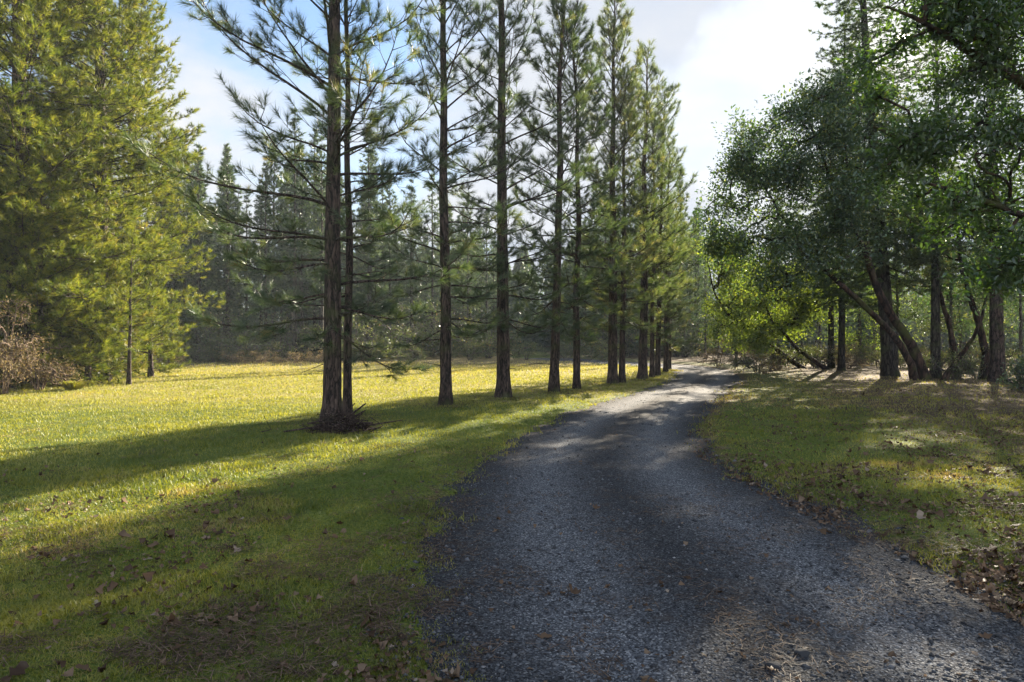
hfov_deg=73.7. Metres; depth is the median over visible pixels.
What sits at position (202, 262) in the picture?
pine tree
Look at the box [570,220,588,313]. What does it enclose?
pine tree
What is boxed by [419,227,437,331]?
pine tree
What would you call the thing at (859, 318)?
leafy tree
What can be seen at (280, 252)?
pine tree
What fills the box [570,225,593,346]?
pine tree
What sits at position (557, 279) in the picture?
pine tree
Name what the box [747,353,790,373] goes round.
undergrowth bush
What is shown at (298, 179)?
pine tree
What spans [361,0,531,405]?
pine tree
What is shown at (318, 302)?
fir tree
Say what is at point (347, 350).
pine tree
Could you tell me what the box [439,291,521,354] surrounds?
undergrowth bush
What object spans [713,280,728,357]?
fir tree
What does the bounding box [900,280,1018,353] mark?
leafy tree
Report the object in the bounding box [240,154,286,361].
fir tree
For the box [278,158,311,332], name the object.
pine tree
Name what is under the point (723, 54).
sky
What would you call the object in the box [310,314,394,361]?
undergrowth bush
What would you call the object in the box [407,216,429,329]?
pine tree
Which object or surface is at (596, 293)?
pine tree
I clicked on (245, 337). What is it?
undergrowth bush
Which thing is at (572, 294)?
fir tree
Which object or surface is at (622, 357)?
pine tree
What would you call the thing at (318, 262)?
fir tree
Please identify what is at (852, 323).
fir tree
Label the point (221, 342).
undergrowth bush
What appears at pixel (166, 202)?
pine tree
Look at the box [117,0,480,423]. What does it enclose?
pine tree
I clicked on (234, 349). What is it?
undergrowth bush
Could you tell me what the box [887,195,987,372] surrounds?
leafy tree
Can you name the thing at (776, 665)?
stone
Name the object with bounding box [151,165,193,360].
fir tree
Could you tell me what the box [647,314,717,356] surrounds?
undergrowth bush
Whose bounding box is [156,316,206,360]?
undergrowth bush
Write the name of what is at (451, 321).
undergrowth bush
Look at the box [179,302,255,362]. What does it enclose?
undergrowth bush
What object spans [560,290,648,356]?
undergrowth bush
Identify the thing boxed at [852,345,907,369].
undergrowth bush
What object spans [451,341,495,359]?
bush
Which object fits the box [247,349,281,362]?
bush
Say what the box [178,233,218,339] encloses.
fir tree
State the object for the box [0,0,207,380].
pine tree
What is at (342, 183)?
pine tree
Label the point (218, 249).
pine tree
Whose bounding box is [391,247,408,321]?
pine tree
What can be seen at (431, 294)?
fir tree
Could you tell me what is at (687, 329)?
undergrowth bush
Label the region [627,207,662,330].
fir tree
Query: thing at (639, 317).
fir tree
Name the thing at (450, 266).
pine tree
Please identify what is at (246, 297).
fir tree
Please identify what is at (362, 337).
undergrowth bush
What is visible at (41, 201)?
young pine tree
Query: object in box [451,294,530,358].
undergrowth bush
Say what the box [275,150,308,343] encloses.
pine tree
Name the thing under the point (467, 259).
pine tree
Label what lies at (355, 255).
fir tree
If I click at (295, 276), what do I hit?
fir tree
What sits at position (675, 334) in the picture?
fir tree
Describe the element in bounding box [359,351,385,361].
bush
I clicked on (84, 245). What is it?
young pine tree
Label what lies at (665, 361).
pine tree
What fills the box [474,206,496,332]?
pine tree
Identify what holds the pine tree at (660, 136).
on the ground at (866, 371)
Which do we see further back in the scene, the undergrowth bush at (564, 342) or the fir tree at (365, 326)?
the undergrowth bush at (564, 342)
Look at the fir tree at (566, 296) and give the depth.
83.39 m
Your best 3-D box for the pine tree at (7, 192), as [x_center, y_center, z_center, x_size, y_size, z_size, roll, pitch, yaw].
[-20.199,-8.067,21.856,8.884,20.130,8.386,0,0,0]
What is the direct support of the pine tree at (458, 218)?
on the ground at (866, 371)
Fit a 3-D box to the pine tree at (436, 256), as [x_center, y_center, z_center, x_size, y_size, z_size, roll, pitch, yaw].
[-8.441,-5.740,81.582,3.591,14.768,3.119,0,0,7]
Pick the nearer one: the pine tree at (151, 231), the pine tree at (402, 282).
the pine tree at (151, 231)
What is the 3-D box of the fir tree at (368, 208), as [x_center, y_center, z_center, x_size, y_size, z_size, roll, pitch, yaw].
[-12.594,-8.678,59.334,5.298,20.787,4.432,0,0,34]
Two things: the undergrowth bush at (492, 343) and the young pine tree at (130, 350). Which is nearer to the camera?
the young pine tree at (130, 350)
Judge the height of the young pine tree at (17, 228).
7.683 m
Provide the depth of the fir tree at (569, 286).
86.83 m
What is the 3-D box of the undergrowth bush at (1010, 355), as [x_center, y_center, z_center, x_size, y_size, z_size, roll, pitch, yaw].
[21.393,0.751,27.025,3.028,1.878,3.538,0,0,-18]
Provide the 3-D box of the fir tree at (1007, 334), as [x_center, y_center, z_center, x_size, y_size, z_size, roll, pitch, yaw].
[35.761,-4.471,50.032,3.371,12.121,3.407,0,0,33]
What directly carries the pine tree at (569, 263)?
on the ground at (866, 371)
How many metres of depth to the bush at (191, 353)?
46.94 m
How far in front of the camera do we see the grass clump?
21.74 m
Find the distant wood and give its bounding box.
[120,235,1023,353]
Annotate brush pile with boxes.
[261,395,402,434]
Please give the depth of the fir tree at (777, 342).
62.05 m
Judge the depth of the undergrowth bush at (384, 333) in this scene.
59.91 m
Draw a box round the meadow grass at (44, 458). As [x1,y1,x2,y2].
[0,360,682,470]
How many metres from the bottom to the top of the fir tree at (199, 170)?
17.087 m
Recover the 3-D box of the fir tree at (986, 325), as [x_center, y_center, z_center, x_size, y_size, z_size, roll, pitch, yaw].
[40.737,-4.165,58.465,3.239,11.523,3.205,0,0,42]
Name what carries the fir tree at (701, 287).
on the ground at (866, 371)
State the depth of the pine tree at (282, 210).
64.11 m
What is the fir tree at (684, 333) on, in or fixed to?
on the ground at (866, 371)
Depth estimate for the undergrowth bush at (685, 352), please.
62.80 m
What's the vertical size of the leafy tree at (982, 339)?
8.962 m
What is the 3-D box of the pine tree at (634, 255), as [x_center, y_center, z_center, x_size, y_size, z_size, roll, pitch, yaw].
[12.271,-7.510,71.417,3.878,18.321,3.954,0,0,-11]
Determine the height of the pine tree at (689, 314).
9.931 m
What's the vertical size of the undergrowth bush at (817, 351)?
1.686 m
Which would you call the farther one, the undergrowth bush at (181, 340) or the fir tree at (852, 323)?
the fir tree at (852, 323)
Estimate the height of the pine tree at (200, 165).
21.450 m
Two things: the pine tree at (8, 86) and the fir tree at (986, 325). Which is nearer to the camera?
the pine tree at (8, 86)
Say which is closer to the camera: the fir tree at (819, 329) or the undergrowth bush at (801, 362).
the undergrowth bush at (801, 362)
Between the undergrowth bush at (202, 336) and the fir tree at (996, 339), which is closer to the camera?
the fir tree at (996, 339)
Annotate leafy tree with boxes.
[692,234,813,367]
[708,257,765,366]
[716,262,847,368]
[808,288,924,365]
[846,179,967,365]
[884,167,1023,378]
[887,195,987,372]
[894,157,1023,363]
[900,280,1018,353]
[940,241,1020,379]
[946,215,1023,355]
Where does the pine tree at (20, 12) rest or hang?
on the ground at (866, 371)
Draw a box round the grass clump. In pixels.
[57,380,92,389]
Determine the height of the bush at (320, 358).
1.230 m
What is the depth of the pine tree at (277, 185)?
55.54 m
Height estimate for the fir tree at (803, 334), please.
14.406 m
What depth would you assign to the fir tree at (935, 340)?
27.85 m
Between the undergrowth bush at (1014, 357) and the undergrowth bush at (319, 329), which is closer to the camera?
the undergrowth bush at (1014, 357)
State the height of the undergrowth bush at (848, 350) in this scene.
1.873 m
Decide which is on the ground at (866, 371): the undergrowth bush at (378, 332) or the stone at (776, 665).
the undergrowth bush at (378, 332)
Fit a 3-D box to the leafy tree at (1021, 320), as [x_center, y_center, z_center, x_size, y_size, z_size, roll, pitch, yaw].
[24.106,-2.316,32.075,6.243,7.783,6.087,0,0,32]
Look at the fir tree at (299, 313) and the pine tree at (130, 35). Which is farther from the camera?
the fir tree at (299, 313)
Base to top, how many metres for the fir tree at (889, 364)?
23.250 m
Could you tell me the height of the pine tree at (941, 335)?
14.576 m
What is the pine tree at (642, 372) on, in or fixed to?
on the ground at (866, 371)
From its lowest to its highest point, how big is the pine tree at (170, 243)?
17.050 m
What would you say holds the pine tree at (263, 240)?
on the ground at (866, 371)
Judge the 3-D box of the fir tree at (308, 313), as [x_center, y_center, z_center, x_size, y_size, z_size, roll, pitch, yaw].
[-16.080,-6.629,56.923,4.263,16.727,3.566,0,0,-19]
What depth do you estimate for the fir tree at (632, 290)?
64.02 m
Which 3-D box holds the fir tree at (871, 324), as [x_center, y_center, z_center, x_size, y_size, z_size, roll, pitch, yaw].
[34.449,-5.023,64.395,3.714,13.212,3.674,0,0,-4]
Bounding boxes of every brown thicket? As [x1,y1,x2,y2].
[0,294,66,393]
[0,296,53,390]
[4,336,88,389]
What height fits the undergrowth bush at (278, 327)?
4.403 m
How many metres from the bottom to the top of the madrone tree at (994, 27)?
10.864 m
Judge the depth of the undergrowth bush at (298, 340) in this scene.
54.51 m
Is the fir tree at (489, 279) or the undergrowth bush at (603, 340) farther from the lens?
the fir tree at (489, 279)
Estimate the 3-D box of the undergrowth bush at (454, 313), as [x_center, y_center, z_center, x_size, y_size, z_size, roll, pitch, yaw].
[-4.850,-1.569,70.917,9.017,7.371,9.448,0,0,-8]
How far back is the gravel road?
4.73 m
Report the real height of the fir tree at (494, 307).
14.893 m
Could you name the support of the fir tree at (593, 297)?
on the ground at (866, 371)
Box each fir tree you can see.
[142,202,191,304]
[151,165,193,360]
[169,142,231,360]
[170,177,228,361]
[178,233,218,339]
[203,147,251,360]
[203,193,239,340]
[216,184,256,345]
[224,194,270,343]
[236,185,286,343]
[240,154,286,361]
[241,178,283,316]
[262,106,324,359]
[275,177,318,340]
[282,167,319,354]
[297,163,344,341]
[300,135,345,360]
[305,164,345,310]
[306,215,344,341]
[316,176,359,312]
[341,188,362,316]
[352,121,398,354]
[352,184,387,340]
[353,213,393,338]
[355,191,388,311]
[372,180,407,343]
[379,205,409,354]
[388,179,432,356]
[396,194,433,327]
[416,166,454,355]
[422,212,439,329]
[433,211,466,321]
[457,257,479,329]
[478,240,496,334]
[479,235,511,336]
[561,216,589,339]
[561,250,587,340]
[562,239,584,339]
[582,227,608,324]
[584,227,607,336]
[617,230,638,356]
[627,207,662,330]
[629,243,655,355]
[662,233,684,319]
[670,289,679,357]
[671,223,691,331]
[678,291,692,355]
[681,202,712,355]
[682,229,703,352]
[689,251,716,358]
[694,262,716,356]
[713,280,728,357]
[756,0,922,370]
[764,186,791,346]
[766,261,789,347]
[772,210,809,353]
[793,0,967,376]
[793,261,814,348]
[798,204,838,355]
[798,224,826,352]
[799,154,871,367]
[845,248,869,355]
[855,287,879,351]
[861,312,871,343]
[888,20,988,377]
[919,235,964,352]
[928,45,1023,382]
[955,239,976,349]
[965,253,1008,345]
[974,215,1023,343]
[1005,229,1023,338]
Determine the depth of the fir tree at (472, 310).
85.44 m
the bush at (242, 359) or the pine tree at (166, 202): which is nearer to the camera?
the pine tree at (166, 202)
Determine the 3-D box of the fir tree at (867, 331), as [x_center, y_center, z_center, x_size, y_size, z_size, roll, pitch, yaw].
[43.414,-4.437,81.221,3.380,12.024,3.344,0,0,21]
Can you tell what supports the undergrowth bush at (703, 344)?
on the ground at (866, 371)
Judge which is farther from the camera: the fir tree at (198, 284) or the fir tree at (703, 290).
the fir tree at (703, 290)
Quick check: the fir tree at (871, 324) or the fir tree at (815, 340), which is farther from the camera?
the fir tree at (815, 340)
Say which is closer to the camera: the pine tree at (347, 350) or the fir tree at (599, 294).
the pine tree at (347, 350)
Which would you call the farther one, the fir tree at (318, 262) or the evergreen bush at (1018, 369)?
the fir tree at (318, 262)
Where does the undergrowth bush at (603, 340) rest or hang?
on the ground at (866, 371)
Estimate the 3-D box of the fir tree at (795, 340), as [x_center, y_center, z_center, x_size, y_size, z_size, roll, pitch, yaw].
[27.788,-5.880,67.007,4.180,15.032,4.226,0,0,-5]
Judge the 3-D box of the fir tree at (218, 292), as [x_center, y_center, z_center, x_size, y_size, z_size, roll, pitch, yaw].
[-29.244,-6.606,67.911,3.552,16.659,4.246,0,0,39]
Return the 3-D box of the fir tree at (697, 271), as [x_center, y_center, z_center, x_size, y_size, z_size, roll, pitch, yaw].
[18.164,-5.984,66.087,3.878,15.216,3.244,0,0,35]
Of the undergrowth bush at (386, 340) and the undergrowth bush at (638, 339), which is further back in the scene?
the undergrowth bush at (638, 339)
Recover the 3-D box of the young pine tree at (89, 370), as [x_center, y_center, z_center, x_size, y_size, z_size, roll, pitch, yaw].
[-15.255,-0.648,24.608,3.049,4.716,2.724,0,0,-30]
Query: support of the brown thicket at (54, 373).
on the ground at (866, 371)
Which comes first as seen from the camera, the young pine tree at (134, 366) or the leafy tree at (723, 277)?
the young pine tree at (134, 366)
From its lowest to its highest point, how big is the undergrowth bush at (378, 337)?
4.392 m
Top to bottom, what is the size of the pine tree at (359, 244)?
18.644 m
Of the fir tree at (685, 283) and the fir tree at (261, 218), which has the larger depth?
the fir tree at (685, 283)
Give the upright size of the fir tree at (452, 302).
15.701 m
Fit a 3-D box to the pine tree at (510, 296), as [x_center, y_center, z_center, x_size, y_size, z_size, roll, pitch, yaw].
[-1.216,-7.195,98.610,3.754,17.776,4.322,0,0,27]
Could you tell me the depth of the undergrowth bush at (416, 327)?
77.00 m
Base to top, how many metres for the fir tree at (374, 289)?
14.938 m
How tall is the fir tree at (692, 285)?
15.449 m
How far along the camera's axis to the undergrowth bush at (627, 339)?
62.78 m
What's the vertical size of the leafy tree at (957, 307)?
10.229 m
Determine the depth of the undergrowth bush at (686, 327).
68.08 m
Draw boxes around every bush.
[153,345,187,366]
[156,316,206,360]
[157,310,231,360]
[157,330,201,362]
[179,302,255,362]
[183,343,216,363]
[196,300,284,362]
[201,328,248,361]
[219,347,249,362]
[225,322,271,361]
[230,311,292,344]
[235,305,323,361]
[247,320,307,360]
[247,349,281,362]
[271,312,313,360]
[272,322,317,355]
[272,348,319,363]
[285,323,342,360]
[297,304,371,356]
[307,348,323,363]
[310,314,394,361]
[341,310,414,362]
[342,313,403,343]
[342,321,397,336]
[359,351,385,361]
[361,320,407,356]
[365,287,457,357]
[384,311,435,351]
[392,290,488,357]
[393,343,429,360]
[399,324,437,357]
[401,303,479,355]
[424,291,496,354]
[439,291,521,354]
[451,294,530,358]
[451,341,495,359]
[541,341,586,360]
[548,324,582,352]
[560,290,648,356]
[560,301,638,357]
[560,323,594,355]
[570,307,647,357]
[625,309,678,354]
[633,294,721,356]
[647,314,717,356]
[648,303,712,356]
[649,300,713,354]
[663,316,723,354]
[691,338,737,366]
[700,318,734,354]
[714,348,771,373]
[721,344,764,364]
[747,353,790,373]
[754,339,821,369]
[765,353,787,367]
[774,344,812,365]
[775,346,823,366]
[795,342,836,364]
[797,340,859,367]
[822,345,876,368]
[835,342,857,364]
[846,338,880,364]
[849,343,880,366]
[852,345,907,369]
[903,343,988,380]
[918,339,966,371]
[923,338,988,377]
[971,344,1023,372]
[996,351,1023,390]
[1005,341,1023,376]
[1005,344,1023,370]
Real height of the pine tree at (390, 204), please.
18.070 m
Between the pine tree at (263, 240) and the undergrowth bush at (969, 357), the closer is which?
the undergrowth bush at (969, 357)
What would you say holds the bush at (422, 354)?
on the ground at (866, 371)
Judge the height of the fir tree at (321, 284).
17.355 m
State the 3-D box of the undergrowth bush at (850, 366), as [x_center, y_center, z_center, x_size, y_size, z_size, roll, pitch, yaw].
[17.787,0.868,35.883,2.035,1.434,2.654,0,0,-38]
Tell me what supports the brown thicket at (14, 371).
on the ground at (866, 371)
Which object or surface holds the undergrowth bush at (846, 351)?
on the ground at (866, 371)
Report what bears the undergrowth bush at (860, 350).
on the ground at (866, 371)
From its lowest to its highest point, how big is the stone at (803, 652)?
0.033 m
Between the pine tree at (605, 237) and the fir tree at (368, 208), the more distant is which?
the pine tree at (605, 237)
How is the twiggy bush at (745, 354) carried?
on the ground at (866, 371)
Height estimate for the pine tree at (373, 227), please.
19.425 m
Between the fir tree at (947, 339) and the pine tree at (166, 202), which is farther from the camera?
the fir tree at (947, 339)
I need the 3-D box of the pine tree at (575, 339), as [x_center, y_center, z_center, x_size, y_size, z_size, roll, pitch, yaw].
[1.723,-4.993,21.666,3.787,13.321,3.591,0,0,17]
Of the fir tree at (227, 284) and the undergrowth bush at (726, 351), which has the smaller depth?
the fir tree at (227, 284)
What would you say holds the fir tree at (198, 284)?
on the ground at (866, 371)
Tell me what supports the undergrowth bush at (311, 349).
on the ground at (866, 371)
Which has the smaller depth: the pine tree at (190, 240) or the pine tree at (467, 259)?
the pine tree at (190, 240)
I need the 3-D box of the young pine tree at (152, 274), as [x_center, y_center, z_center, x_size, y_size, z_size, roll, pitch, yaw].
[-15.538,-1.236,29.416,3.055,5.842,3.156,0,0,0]
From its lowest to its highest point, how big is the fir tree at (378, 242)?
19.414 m
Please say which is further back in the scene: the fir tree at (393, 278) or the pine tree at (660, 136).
the fir tree at (393, 278)
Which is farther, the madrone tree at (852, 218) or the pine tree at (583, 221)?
the pine tree at (583, 221)
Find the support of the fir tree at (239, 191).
on the ground at (866, 371)
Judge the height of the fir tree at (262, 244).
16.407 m
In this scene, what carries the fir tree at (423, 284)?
on the ground at (866, 371)
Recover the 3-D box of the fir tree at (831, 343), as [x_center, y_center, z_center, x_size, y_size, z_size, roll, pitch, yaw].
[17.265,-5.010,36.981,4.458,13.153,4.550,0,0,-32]
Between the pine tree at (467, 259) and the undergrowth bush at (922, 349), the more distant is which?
the pine tree at (467, 259)
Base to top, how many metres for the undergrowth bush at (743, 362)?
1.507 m
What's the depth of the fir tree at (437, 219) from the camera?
90.24 m
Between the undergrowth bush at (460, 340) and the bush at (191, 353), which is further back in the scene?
the undergrowth bush at (460, 340)
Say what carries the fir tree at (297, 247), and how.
on the ground at (866, 371)
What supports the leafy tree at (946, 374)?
on the ground at (866, 371)
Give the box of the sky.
[0,0,1023,317]
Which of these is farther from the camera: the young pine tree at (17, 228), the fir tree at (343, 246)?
the fir tree at (343, 246)
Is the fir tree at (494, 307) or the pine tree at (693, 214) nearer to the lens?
the pine tree at (693, 214)
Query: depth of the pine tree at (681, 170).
29.70 m
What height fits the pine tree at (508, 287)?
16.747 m
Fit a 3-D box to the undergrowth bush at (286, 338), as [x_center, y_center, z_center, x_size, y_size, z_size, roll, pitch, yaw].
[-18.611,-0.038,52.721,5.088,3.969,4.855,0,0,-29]
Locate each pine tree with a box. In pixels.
[0,0,77,320]
[0,0,165,387]
[0,0,166,375]
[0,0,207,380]
[0,45,48,308]
[0,136,120,387]
[0,173,68,389]
[14,174,128,384]
[40,263,135,385]
[67,0,224,373]
[69,232,158,382]
[100,231,166,384]
[113,251,190,377]
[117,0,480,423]
[138,154,186,308]
[148,127,195,323]
[157,128,206,323]
[175,172,215,343]
[176,166,223,315]
[194,158,214,285]
[203,142,244,328]
[205,163,249,338]
[209,165,243,334]
[245,186,282,317]
[248,137,293,338]
[267,182,288,338]
[268,0,409,414]
[270,162,304,329]
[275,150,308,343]
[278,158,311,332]
[282,144,320,360]
[293,128,325,347]
[298,163,319,344]
[318,176,360,330]
[353,153,392,339]
[353,200,367,333]
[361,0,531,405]
[373,170,406,338]
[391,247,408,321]
[397,216,423,334]
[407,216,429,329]
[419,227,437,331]
[428,0,597,397]
[428,233,453,329]
[435,210,464,321]
[450,214,473,352]
[452,198,481,356]
[452,208,478,327]
[459,245,483,328]
[472,217,488,326]
[473,242,491,327]
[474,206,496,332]
[484,0,639,391]
[491,267,513,309]
[492,258,514,324]
[511,0,628,388]
[561,0,679,383]
[561,243,572,350]
[568,64,676,382]
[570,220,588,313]
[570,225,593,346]
[581,163,608,331]
[583,37,700,379]
[585,166,620,356]
[617,108,702,377]
[617,184,641,354]
[626,81,701,375]
[635,136,703,371]
[647,190,700,369]
[668,173,696,318]
[679,209,707,355]
[855,251,895,350]
[921,226,958,352]
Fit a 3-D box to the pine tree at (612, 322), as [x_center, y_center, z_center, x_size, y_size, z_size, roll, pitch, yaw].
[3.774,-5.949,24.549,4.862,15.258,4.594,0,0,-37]
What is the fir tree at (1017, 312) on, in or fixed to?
on the ground at (866, 371)
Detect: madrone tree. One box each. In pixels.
[688,49,939,379]
[817,0,1023,315]
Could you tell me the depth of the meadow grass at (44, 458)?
21.39 m
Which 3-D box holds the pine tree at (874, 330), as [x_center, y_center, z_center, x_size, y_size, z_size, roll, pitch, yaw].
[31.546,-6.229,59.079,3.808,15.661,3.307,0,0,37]
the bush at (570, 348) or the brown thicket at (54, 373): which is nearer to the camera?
the brown thicket at (54, 373)
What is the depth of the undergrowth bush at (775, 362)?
36.11 m
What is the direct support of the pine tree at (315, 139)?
on the ground at (866, 371)
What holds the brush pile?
on the ground at (866, 371)
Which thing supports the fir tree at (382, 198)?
on the ground at (866, 371)
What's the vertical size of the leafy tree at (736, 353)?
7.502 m
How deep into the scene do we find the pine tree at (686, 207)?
69.70 m
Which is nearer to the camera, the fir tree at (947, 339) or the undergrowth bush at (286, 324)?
the undergrowth bush at (286, 324)
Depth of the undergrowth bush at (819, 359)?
36.59 m
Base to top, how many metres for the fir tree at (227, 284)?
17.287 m
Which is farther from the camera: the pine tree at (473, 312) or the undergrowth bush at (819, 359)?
the pine tree at (473, 312)
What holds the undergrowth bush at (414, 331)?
on the ground at (866, 371)
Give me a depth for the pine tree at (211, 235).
55.27 m
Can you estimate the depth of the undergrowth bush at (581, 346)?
74.49 m
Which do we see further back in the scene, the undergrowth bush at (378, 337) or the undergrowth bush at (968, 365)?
the undergrowth bush at (378, 337)
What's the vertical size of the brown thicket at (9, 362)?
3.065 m
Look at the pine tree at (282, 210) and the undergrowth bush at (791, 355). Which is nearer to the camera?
the undergrowth bush at (791, 355)
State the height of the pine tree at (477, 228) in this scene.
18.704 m
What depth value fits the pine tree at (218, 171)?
60.19 m
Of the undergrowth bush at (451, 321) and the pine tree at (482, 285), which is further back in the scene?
the pine tree at (482, 285)
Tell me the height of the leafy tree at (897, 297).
10.352 m
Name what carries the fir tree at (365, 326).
on the ground at (866, 371)
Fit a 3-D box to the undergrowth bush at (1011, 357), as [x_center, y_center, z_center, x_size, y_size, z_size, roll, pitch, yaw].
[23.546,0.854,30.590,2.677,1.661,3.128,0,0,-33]
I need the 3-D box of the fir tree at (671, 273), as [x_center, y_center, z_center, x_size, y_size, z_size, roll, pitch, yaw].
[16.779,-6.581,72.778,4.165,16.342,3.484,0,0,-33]
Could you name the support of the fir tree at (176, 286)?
on the ground at (866, 371)
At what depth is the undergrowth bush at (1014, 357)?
31.35 m
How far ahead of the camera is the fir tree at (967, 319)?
67.77 m
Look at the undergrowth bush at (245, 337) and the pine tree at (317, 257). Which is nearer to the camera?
the undergrowth bush at (245, 337)
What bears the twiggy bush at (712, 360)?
on the ground at (866, 371)
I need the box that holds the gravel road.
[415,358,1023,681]
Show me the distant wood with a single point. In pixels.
(544, 341)
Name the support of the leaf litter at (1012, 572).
on the ground at (866, 371)
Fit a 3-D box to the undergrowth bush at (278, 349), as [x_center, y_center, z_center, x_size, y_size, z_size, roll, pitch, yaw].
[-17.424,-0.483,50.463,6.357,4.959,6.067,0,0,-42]
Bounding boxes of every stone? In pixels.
[764,661,781,669]
[794,649,809,656]
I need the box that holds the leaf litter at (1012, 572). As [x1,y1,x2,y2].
[0,368,1023,681]
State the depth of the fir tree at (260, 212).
54.13 m
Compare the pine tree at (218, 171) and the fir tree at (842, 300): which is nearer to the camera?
the fir tree at (842, 300)
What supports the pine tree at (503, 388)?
on the ground at (866, 371)
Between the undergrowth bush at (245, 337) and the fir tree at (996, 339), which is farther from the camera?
the undergrowth bush at (245, 337)
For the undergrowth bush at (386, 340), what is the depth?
49.75 m
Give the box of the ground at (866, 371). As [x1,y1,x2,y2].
[0,351,1023,681]
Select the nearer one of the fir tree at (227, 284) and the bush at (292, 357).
the bush at (292, 357)
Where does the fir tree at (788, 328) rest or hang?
on the ground at (866, 371)
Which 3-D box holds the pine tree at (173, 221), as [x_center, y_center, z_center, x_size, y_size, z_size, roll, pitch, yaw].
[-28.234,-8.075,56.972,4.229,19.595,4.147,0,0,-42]
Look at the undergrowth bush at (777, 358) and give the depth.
35.21 m
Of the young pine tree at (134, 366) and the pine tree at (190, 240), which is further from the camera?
the pine tree at (190, 240)
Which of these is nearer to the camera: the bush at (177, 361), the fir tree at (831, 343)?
the fir tree at (831, 343)
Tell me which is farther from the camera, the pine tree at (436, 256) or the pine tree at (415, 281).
the pine tree at (436, 256)

